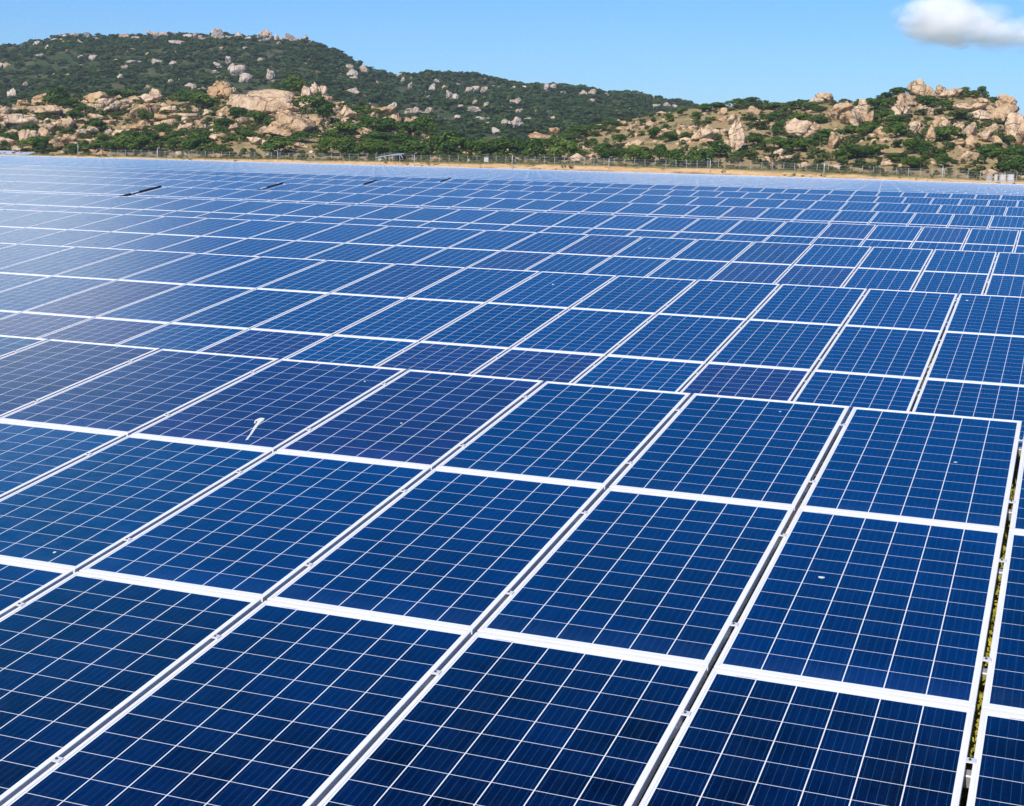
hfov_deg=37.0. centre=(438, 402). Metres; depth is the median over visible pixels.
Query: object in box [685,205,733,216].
solar panel
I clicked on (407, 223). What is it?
solar panel
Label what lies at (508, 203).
solar panel
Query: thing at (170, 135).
tree
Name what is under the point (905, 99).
boulder
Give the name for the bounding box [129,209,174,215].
solar panel
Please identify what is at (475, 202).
solar panel
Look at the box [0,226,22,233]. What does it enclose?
solar panel
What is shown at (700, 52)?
sky
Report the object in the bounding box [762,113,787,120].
tree
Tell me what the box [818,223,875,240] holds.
solar panel
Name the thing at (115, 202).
solar panel
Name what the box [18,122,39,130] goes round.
tree
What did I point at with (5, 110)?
boulder
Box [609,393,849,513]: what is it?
solar panel
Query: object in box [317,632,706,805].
solar panel
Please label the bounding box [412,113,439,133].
tree
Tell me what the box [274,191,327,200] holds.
solar panel
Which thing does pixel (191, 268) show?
solar panel
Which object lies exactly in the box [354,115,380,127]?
tree
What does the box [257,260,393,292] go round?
solar panel
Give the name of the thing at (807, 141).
tree
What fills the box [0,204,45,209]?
solar panel
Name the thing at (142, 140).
tree
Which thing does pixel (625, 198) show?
solar panel
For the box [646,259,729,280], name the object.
solar panel
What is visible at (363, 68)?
boulder
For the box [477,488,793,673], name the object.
solar panel
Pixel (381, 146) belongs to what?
tree
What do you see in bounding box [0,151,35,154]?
raised solar table
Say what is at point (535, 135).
boulder
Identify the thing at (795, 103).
tree
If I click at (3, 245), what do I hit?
solar panel
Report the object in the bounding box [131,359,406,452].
solar panel
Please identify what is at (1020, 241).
solar panel
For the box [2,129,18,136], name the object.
boulder
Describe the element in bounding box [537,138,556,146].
tree
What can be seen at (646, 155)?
tree
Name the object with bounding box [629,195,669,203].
solar panel
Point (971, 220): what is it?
solar panel
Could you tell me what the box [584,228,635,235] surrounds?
solar panel
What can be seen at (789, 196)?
solar panel
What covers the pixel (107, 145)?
tree
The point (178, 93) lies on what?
tree
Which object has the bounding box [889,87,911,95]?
tree
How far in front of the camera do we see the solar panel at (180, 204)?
40.40 m
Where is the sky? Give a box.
[0,0,1023,115]
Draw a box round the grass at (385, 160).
[0,151,1023,183]
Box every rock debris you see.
[12,94,530,162]
[530,102,993,161]
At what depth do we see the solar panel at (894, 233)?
33.53 m
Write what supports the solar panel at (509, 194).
on the ground at (686, 170)
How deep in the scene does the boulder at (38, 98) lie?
619.16 m
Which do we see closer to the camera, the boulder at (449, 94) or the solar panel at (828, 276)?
the solar panel at (828, 276)
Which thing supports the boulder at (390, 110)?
on the hill at (237, 148)
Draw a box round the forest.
[0,31,699,141]
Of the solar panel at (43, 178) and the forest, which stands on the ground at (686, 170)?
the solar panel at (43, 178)
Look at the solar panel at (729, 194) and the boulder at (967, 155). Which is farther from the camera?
the boulder at (967, 155)
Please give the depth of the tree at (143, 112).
552.41 m
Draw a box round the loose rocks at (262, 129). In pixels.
[0,97,505,161]
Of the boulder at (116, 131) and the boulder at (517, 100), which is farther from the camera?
the boulder at (517, 100)
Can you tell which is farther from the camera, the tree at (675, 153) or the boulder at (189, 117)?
the boulder at (189, 117)
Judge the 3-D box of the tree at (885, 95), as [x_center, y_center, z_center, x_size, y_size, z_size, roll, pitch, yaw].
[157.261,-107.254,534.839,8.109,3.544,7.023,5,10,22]
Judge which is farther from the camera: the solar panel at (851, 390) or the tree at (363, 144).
the tree at (363, 144)
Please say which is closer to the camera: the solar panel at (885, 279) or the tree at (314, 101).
the solar panel at (885, 279)
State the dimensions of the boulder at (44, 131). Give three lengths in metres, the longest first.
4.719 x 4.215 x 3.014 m
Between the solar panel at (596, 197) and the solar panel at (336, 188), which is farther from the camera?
the solar panel at (336, 188)
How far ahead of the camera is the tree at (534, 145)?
448.93 m
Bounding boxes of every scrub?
[0,87,589,163]
[0,99,579,163]
[480,90,1023,176]
[518,94,1018,179]
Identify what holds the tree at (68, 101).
on the hill at (237, 148)
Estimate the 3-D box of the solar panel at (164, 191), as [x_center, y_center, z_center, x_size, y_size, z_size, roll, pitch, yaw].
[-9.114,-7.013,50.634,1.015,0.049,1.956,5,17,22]
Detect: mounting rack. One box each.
[674,431,1021,788]
[847,304,954,399]
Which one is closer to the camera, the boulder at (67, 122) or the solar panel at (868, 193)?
the solar panel at (868, 193)
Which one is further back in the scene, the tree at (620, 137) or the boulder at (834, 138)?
the tree at (620, 137)
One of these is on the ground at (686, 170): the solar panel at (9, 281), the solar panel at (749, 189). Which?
the solar panel at (749, 189)
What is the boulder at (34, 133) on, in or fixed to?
on the hill at (237, 148)
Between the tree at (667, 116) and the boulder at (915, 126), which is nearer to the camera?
the boulder at (915, 126)
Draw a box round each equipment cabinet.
[985,175,991,180]
[999,174,1005,181]
[1006,174,1013,182]
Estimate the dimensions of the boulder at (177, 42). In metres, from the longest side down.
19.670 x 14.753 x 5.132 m
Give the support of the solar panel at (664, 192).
on the ground at (686, 170)
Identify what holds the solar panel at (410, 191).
on the ground at (686, 170)
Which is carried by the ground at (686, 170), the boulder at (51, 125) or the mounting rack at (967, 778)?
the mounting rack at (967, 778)
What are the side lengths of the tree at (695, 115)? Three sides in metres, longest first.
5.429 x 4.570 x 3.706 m
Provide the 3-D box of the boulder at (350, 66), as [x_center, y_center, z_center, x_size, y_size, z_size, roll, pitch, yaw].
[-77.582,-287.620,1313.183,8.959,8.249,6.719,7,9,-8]
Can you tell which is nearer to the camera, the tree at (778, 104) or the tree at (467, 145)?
the tree at (467, 145)
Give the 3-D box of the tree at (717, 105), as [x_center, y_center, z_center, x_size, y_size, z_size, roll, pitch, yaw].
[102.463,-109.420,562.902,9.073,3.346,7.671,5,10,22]
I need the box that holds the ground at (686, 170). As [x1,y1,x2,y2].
[0,154,1023,805]
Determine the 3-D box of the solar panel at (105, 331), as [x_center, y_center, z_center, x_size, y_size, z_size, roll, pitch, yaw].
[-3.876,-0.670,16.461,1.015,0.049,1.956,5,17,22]
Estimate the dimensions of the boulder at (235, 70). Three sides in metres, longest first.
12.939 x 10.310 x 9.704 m
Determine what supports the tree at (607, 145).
on the hill at (672, 145)
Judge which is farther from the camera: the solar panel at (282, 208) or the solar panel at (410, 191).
the solar panel at (410, 191)
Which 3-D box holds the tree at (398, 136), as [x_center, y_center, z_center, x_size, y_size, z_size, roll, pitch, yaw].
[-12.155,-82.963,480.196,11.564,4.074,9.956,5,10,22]
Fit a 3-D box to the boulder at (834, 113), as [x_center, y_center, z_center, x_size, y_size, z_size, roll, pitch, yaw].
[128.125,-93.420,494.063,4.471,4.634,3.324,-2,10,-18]
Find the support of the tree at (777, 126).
on the hill at (672, 145)
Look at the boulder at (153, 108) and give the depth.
560.85 m
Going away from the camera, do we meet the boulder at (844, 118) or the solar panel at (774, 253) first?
the solar panel at (774, 253)
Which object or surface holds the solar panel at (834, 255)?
on the ground at (686, 170)
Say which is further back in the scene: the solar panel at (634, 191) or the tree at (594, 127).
the tree at (594, 127)
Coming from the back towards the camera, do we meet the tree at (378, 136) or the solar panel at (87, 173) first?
the tree at (378, 136)
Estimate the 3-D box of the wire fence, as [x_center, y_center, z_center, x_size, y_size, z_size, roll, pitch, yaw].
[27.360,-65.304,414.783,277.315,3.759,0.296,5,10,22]
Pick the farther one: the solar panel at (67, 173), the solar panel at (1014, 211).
the solar panel at (67, 173)
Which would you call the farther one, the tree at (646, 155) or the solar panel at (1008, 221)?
the tree at (646, 155)
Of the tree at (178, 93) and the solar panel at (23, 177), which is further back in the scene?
the tree at (178, 93)
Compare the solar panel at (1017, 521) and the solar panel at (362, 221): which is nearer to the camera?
the solar panel at (1017, 521)
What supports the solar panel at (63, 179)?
on the ground at (686, 170)
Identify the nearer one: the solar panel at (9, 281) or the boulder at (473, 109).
the solar panel at (9, 281)
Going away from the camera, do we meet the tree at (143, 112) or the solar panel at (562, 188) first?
the solar panel at (562, 188)
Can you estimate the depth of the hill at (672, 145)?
453.06 m
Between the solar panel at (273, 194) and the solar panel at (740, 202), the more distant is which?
the solar panel at (740, 202)
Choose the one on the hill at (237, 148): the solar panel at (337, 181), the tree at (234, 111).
the tree at (234, 111)
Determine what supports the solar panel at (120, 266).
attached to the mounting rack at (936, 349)
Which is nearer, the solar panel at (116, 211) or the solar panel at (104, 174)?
the solar panel at (116, 211)
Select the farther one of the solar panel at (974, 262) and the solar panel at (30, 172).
the solar panel at (30, 172)
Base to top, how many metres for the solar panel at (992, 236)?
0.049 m
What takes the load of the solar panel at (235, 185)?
on the ground at (686, 170)
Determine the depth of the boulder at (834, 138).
425.24 m
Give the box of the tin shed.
[376,153,406,160]
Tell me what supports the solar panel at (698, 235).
on the ground at (686, 170)
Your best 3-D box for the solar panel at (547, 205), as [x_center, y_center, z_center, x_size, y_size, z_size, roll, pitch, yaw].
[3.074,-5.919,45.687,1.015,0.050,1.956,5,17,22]
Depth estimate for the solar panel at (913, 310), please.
16.84 m
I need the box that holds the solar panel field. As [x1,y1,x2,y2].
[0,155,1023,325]
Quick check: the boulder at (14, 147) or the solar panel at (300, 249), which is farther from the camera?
the boulder at (14, 147)
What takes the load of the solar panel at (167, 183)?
on the ground at (686, 170)
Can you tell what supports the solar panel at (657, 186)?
on the ground at (686, 170)
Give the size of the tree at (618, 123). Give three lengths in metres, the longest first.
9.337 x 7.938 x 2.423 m
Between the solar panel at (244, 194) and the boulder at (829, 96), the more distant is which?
the boulder at (829, 96)
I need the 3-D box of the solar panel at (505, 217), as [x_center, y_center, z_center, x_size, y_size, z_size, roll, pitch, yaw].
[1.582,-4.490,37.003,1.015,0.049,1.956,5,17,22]
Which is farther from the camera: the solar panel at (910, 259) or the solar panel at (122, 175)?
the solar panel at (122, 175)
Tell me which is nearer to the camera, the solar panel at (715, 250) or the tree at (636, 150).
the solar panel at (715, 250)
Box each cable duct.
[121,186,161,195]
[257,182,283,189]
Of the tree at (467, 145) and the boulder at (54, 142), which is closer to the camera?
the tree at (467, 145)
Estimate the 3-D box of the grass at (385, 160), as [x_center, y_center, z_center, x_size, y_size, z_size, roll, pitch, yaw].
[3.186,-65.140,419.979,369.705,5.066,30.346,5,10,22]
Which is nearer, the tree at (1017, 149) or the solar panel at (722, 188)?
the solar panel at (722, 188)
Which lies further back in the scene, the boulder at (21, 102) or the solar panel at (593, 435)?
the boulder at (21, 102)
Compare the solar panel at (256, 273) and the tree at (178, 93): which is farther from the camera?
the tree at (178, 93)
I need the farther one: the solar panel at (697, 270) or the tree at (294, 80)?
the tree at (294, 80)
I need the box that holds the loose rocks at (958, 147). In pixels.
[516,95,1023,177]
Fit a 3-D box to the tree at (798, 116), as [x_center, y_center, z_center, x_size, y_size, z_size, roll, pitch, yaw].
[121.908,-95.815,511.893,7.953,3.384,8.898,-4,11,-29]
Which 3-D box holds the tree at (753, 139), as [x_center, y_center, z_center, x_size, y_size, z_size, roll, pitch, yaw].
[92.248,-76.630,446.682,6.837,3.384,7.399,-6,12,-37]
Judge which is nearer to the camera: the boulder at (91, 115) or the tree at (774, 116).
the tree at (774, 116)
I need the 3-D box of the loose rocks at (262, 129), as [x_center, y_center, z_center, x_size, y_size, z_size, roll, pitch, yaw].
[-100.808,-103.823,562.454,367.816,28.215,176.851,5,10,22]
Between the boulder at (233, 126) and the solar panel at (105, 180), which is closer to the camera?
the solar panel at (105, 180)
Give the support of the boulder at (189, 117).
on the hill at (237, 148)
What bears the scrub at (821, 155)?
on the hill at (672, 145)
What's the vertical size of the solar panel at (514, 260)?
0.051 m
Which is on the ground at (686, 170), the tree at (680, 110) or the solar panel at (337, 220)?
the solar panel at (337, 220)
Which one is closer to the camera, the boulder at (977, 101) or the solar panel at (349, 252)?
the solar panel at (349, 252)
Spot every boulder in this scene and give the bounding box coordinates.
[0,106,13,113]
[0,114,38,128]
[0,137,15,144]
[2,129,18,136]
[7,88,15,97]
[12,145,23,150]
[17,100,30,104]
[18,129,31,146]
[22,82,28,87]
[26,105,63,115]
[26,129,40,136]
[31,93,48,105]
[38,127,50,136]
[46,121,56,130]
[48,138,64,148]
[55,121,63,130]
[57,137,68,144]
[61,108,73,116]
[61,116,74,127]
[63,134,77,140]
[74,118,89,124]
[74,129,90,136]
[75,122,85,128]
[83,103,96,110]
[86,126,98,131]
[88,55,97,60]
[88,91,106,103]
[89,113,104,119]
[98,98,121,112]
[103,120,117,124]
[111,130,124,134]
[119,33,129,38]
[119,125,129,129]
[120,99,133,107]
[126,60,140,63]
[128,103,160,119]
[128,125,145,130]
[137,94,161,103]
[146,31,167,38]
[149,88,160,94]
[151,58,162,63]
[153,114,169,120]
[153,118,177,126]
[156,132,168,140]
[159,106,182,112]
[168,40,184,44]
[168,113,188,118]
[177,122,193,129]
[181,113,201,121]
[183,34,194,37]
[184,83,195,89]
[202,109,212,115]
[207,89,219,97]
[208,81,232,98]
[209,135,217,140]
[210,133,225,139]
[211,28,224,38]
[225,56,231,63]
[226,89,294,113]
[229,124,239,129]
[230,65,246,77]
[234,32,243,39]
[235,117,249,123]
[239,73,252,82]
[246,137,264,143]
[258,29,271,42]
[261,110,315,136]
[266,69,274,79]
[269,104,284,113]
[284,105,297,111]
[285,33,294,41]
[294,142,308,147]
[298,97,325,106]
[301,86,311,95]
[310,82,317,95]
[318,85,326,94]
[321,95,332,103]
[333,105,340,116]
[340,105,357,118]
[345,64,353,69]
[347,69,358,75]
[347,88,359,95]
[359,64,367,71]
[378,106,396,114]
[390,112,402,122]
[404,107,425,113]
[405,116,416,122]
[424,107,433,114]
[429,83,434,89]
[446,90,452,98]
[452,93,458,98]
[464,87,473,92]
[467,106,481,111]
[480,86,487,94]
[492,127,500,133]
[510,98,520,106]
[512,117,521,128]
[515,109,522,114]
[528,132,548,138]
[544,83,550,90]
[549,127,559,134]
[588,89,596,93]
[690,128,713,140]
[698,138,713,144]
[712,129,720,138]
[716,115,726,121]
[719,108,726,114]
[720,129,726,135]
[727,113,740,123]
[728,122,745,150]
[746,106,760,115]
[759,156,770,162]
[773,148,783,156]
[776,155,791,159]
[785,120,815,136]
[797,162,810,168]
[808,98,823,103]
[810,122,820,132]
[813,93,833,101]
[826,108,840,119]
[828,131,839,148]
[833,101,852,112]
[839,110,851,124]
[849,98,867,125]
[864,110,873,123]
[873,126,886,134]
[880,160,891,165]
[891,104,910,115]
[897,93,914,105]
[905,121,920,134]
[907,78,923,95]
[919,83,934,95]
[923,107,933,115]
[925,127,935,141]
[930,116,941,127]
[935,85,945,94]
[938,119,948,128]
[940,89,962,97]
[949,138,964,146]
[952,103,987,111]
[952,122,964,129]
[961,150,972,160]
[964,122,976,135]
[965,135,976,148]
[967,109,990,119]
[971,99,983,103]
[978,130,991,141]
[984,103,1019,122]
[987,123,999,131]
[991,135,1002,145]
[994,94,1016,106]
[1004,112,1023,142]
[1015,119,1023,145]
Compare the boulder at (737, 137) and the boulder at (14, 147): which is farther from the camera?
the boulder at (14, 147)
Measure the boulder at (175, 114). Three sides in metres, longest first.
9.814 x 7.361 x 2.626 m
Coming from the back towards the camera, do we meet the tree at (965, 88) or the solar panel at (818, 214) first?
the tree at (965, 88)
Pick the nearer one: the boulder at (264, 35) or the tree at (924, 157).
the tree at (924, 157)
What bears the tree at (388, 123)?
on the hill at (237, 148)
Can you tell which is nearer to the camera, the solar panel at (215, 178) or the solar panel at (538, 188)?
the solar panel at (538, 188)
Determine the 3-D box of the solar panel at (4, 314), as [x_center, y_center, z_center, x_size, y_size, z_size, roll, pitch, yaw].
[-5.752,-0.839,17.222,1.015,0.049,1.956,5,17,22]
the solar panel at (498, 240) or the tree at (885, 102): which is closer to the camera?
the solar panel at (498, 240)
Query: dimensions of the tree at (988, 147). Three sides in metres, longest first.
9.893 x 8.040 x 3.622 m
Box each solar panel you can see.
[0,175,45,180]
[0,181,36,189]
[0,192,26,198]
[0,193,56,203]
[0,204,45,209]
[0,209,41,221]
[0,211,80,227]
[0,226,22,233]
[0,228,64,243]
[0,243,15,247]
[0,244,72,268]
[0,246,133,275]
[0,273,49,291]
[0,276,115,311]
[0,311,20,318]
[0,312,92,337]
[0,335,48,357]
[0,339,159,416]
[0,349,278,435]
[0,421,125,498]
[0,435,271,573]
[0,560,72,617]
[0,572,260,805]
[2,601,470,805]
[5,182,59,190]
[17,170,50,174]
[18,175,64,181]
[18,194,87,205]
[18,229,109,245]
[23,280,183,317]
[27,213,123,229]
[29,183,83,191]
[30,205,75,211]
[32,170,66,174]
[40,317,168,344]
[42,176,83,182]
[49,195,118,206]
[51,171,86,175]
[53,184,107,192]
[54,250,196,279]
[60,207,108,212]
[62,177,107,183]
[63,232,153,247]
[68,171,102,176]
[70,214,164,231]
[79,185,132,193]
[79,196,150,207]
[79,451,430,603]
[81,177,126,183]
[85,172,122,176]
[94,208,142,213]
[96,284,253,322]
[102,178,146,184]
[104,186,160,195]
[106,172,140,177]
[109,234,199,250]
[112,216,206,233]
[113,197,182,208]
[117,323,247,351]
[119,253,259,284]
[123,173,156,177]
[127,179,170,185]
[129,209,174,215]
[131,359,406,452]
[137,187,189,195]
[143,174,177,178]
[146,198,213,210]
[147,179,191,186]
[156,236,246,252]
[157,218,249,235]
[161,174,194,179]
[161,211,209,216]
[164,188,217,196]
[168,180,212,187]
[172,289,328,328]
[178,200,247,211]
[179,175,215,179]
[188,256,325,288]
[190,181,233,187]
[191,189,245,197]
[196,212,243,218]
[199,329,330,359]
[201,175,233,180]
[203,220,294,237]
[204,238,294,255]
[214,201,281,213]
[216,182,259,188]
[218,176,251,181]
[218,190,272,198]
[231,214,280,219]
[238,177,273,181]
[238,182,281,189]
[246,190,299,199]
[247,202,313,214]
[251,222,339,240]
[251,293,404,335]
[255,241,343,258]
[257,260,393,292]
[260,177,292,182]
[267,183,309,190]
[267,215,315,221]
[267,468,603,636]
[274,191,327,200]
[277,369,543,470]
[279,178,312,183]
[284,204,350,216]
[286,335,417,365]
[290,184,332,191]
[297,224,387,242]
[298,179,333,183]
[303,192,356,201]
[304,217,353,223]
[305,243,393,261]
[314,185,355,192]
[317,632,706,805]
[318,205,386,217]
[321,179,352,184]
[332,193,384,202]
[332,263,465,298]
[334,298,484,341]
[337,186,382,192]
[340,180,374,185]
[340,218,390,224]
[347,226,435,245]
[357,206,422,219]
[358,245,446,263]
[362,194,414,204]
[363,186,406,194]
[366,181,401,185]
[377,342,508,374]
[380,220,429,226]
[389,187,430,194]
[390,181,421,186]
[390,195,443,205]
[393,208,460,221]
[397,228,485,247]
[403,177,429,181]
[408,267,539,302]
[411,182,442,187]
[412,248,498,267]
[414,188,455,195]
[419,221,468,228]
[421,178,448,181]
[421,196,473,206]
[421,303,567,348]
[432,183,465,188]
[433,209,497,222]
[436,381,690,491]
[440,189,480,196]
[444,179,472,182]
[449,230,536,250]
[452,197,502,207]
[453,183,487,188]
[458,223,508,229]
[465,179,491,183]
[465,190,508,197]
[468,250,554,269]
[472,210,536,224]
[472,348,604,382]
[477,184,508,189]
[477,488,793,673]
[484,180,512,183]
[485,198,535,209]
[487,271,616,308]
[492,190,534,198]
[498,185,533,190]
[499,225,550,231]
[502,232,588,253]
[505,180,531,184]
[511,212,576,225]
[512,308,655,356]
[517,200,566,210]
[518,191,560,199]
[522,185,555,191]
[524,181,552,185]
[525,253,611,273]
[542,226,592,233]
[544,181,571,185]
[544,186,577,191]
[545,192,587,200]
[549,201,598,211]
[553,213,616,227]
[558,234,641,255]
[566,182,591,186]
[569,187,601,192]
[571,275,696,313]
[573,193,614,201]
[574,355,704,391]
[582,202,631,212]
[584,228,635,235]
[585,256,669,276]
[586,183,613,187]
[592,187,625,193]
[595,215,656,229]
[601,194,641,202]
[606,183,633,187]
[608,313,746,364]
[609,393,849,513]
[614,237,696,259]
[616,188,649,194]
[616,203,665,213]
[627,230,678,237]
[628,184,655,188]
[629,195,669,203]
[637,216,699,231]
[639,668,974,805]
[640,189,673,195]
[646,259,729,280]
[649,184,676,189]
[651,204,699,215]
[658,196,698,204]
[659,280,779,320]
[665,190,698,195]
[669,185,697,189]
[672,232,723,239]
[672,239,753,262]
[680,363,810,400]
[681,218,741,233]
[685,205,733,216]
[687,197,726,205]
[691,190,723,196]
[693,186,720,190]
[708,319,841,372]
[710,262,791,283]
[714,508,1003,714]
[715,186,742,191]
[715,191,748,197]
[717,198,756,206]
[717,234,769,241]
[721,207,768,217]
[725,220,785,235]
[732,242,811,265]
[737,187,763,191]
[741,192,773,198]
[747,198,786,207]
[750,284,866,327]
[758,208,804,219]
[760,188,786,192]
[764,235,816,243]
[767,193,799,199]
[772,221,830,238]
[774,265,855,286]
[778,200,816,208]
[783,188,809,193]
[793,194,825,200]
[793,370,922,430]
[794,209,840,221]
[794,244,871,268]
[800,407,1021,536]
[805,189,832,194]
[809,200,846,209]
[812,237,863,245]
[814,325,941,381]
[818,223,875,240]
[820,194,851,200]
[830,190,855,194]
[832,210,877,222]
[840,201,877,210]
[843,268,921,290]
[845,289,957,333]
[847,195,878,201]
[852,190,879,195]
[857,247,933,272]
[861,239,912,247]
[866,225,922,242]
[870,211,914,223]
[872,202,909,211]
[875,196,905,202]
[877,191,903,196]
[901,192,927,196]
[903,197,933,203]
[905,204,941,212]
[909,213,953,226]
[911,241,962,257]
[911,271,988,298]
[912,379,1023,446]
[915,227,969,244]
[923,249,996,275]
[925,331,1023,385]
[926,193,951,197]
[930,198,960,204]
[937,205,973,214]
[945,293,1023,336]
[949,214,992,226]
[950,193,976,199]
[958,199,989,206]
[961,243,1014,261]
[965,228,1018,245]
[966,709,1023,805]
[971,206,1006,215]
[975,194,1000,199]
[982,531,1023,715]
[983,274,1023,296]
[987,199,1017,207]
[989,216,1023,227]
[991,252,1023,275]
[1000,195,1023,200]
[1005,207,1023,216]
[1009,438,1023,532]
[1016,230,1023,245]
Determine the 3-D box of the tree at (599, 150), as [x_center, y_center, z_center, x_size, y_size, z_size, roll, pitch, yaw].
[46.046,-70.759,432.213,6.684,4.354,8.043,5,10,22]
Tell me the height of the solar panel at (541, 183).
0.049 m
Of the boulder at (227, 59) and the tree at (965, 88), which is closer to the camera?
the tree at (965, 88)
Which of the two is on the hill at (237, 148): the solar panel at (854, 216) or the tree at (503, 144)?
the tree at (503, 144)
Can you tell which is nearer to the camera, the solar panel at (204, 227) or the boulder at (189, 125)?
the solar panel at (204, 227)
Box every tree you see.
[0,131,18,138]
[16,136,47,145]
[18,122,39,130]
[39,136,52,151]
[41,86,71,103]
[59,98,81,107]
[63,143,77,150]
[66,110,83,117]
[74,103,92,113]
[75,140,91,149]
[84,117,107,128]
[85,140,105,148]
[95,134,113,141]
[101,89,122,95]
[102,141,115,150]
[107,133,141,149]
[118,89,141,96]
[120,130,139,137]
[130,134,155,150]
[136,108,153,119]
[139,130,166,142]
[146,140,166,148]
[155,122,171,133]
[163,131,182,140]
[164,139,181,151]
[172,91,185,99]
[178,91,204,100]
[181,131,211,151]
[189,93,219,107]
[205,144,226,152]
[207,125,230,133]
[211,118,232,124]
[227,106,248,117]
[233,129,261,140]
[246,111,269,124]
[260,136,294,154]
[271,84,289,90]
[280,74,307,89]
[287,131,319,141]
[298,95,335,113]
[314,105,333,121]
[317,136,338,155]
[319,131,344,138]
[324,121,363,133]
[332,136,362,153]
[350,105,370,113]
[353,141,377,155]
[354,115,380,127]
[357,132,394,141]
[367,139,390,154]
[375,117,409,131]
[382,143,402,153]
[383,133,420,143]
[396,140,428,154]
[397,121,424,134]
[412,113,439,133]
[423,134,444,151]
[434,131,465,153]
[459,139,484,153]
[472,137,507,154]
[491,136,520,153]
[508,140,525,150]
[523,138,544,155]
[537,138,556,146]
[547,133,579,142]
[547,138,580,159]
[557,127,591,136]
[570,124,588,129]
[577,148,587,155]
[586,125,606,130]
[590,146,610,158]
[594,143,613,148]
[603,149,624,160]
[604,120,623,125]
[611,134,629,142]
[621,144,650,161]
[638,150,657,160]
[647,126,662,137]
[648,143,669,162]
[660,130,678,140]
[661,123,671,128]
[663,113,673,121]
[663,148,687,165]
[676,106,687,115]
[680,132,688,137]
[685,145,715,167]
[689,111,703,120]
[696,103,711,111]
[706,140,732,156]
[709,102,728,109]
[724,98,745,104]
[732,151,743,161]
[741,97,762,103]
[745,135,764,143]
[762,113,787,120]
[763,102,788,108]
[763,136,782,148]
[769,119,788,134]
[779,137,805,151]
[787,101,804,107]
[787,112,813,119]
[793,137,818,150]
[798,101,822,107]
[807,114,830,122]
[813,128,834,138]
[827,149,850,160]
[834,125,872,134]
[840,143,866,158]
[854,145,877,156]
[858,120,885,131]
[868,98,895,109]
[870,143,888,153]
[873,108,894,120]
[875,92,896,98]
[880,123,909,136]
[881,114,910,125]
[885,152,902,161]
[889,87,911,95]
[899,156,919,169]
[902,138,919,149]
[910,140,946,154]
[918,154,930,162]
[919,95,936,103]
[929,99,955,108]
[934,153,952,166]
[935,126,961,140]
[944,109,973,119]
[960,86,970,91]
[968,90,979,96]
[974,144,1002,154]
[977,86,988,94]
[985,147,1013,159]
[993,161,1023,170]
[1002,154,1023,166]
[1005,144,1023,154]
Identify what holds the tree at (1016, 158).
on the hill at (672, 145)
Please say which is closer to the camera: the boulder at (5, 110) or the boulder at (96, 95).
the boulder at (5, 110)
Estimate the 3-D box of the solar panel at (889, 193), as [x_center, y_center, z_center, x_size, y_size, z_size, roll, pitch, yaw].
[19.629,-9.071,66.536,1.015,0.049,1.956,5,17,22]
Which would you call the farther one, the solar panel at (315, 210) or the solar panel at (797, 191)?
the solar panel at (797, 191)
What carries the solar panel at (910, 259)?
on the ground at (686, 170)
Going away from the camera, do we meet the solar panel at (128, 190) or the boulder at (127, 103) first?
the solar panel at (128, 190)
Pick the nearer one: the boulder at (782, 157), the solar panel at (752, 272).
the solar panel at (752, 272)
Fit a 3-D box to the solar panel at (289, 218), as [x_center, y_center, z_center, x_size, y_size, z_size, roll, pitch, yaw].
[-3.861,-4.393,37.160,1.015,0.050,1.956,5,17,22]
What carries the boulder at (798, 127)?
on the hill at (672, 145)
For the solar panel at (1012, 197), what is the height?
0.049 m
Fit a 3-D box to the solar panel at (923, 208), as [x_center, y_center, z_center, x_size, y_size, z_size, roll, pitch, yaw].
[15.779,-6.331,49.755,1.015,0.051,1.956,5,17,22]
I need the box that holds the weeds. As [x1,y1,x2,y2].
[638,354,1020,805]
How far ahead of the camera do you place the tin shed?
427.37 m
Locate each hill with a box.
[0,37,690,139]
[1,91,495,162]
[523,94,1023,179]
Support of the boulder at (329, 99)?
on the hill at (237, 148)
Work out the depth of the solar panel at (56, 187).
52.23 m
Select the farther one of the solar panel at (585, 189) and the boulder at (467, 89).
the boulder at (467, 89)
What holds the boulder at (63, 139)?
on the hill at (237, 148)
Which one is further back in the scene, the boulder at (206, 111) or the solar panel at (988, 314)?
the boulder at (206, 111)
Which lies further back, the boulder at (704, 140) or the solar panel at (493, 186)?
the boulder at (704, 140)
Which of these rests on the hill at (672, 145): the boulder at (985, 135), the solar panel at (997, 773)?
the boulder at (985, 135)
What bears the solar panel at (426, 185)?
on the ground at (686, 170)
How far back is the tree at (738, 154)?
414.20 m
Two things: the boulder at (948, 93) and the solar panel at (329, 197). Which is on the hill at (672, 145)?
the boulder at (948, 93)
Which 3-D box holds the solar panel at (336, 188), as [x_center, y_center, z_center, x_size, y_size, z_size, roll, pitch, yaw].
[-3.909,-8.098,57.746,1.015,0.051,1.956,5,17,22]
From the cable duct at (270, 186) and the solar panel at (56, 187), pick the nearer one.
the solar panel at (56, 187)
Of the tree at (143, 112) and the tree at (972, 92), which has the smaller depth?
the tree at (972, 92)
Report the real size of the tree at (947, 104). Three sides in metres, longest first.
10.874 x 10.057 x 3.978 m
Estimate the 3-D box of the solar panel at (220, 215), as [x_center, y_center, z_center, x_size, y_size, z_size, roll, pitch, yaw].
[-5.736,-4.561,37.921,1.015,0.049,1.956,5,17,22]
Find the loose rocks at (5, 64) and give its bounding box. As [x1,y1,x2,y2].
[3,38,653,137]
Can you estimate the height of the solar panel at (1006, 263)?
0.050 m
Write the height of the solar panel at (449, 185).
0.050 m
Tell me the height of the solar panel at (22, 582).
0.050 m
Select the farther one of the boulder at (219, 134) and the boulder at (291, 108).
the boulder at (291, 108)
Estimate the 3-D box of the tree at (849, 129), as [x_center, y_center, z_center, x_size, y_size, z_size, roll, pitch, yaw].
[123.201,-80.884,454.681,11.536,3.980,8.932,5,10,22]
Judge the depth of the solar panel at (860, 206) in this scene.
50.50 m
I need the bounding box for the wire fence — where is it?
[110,150,1017,179]

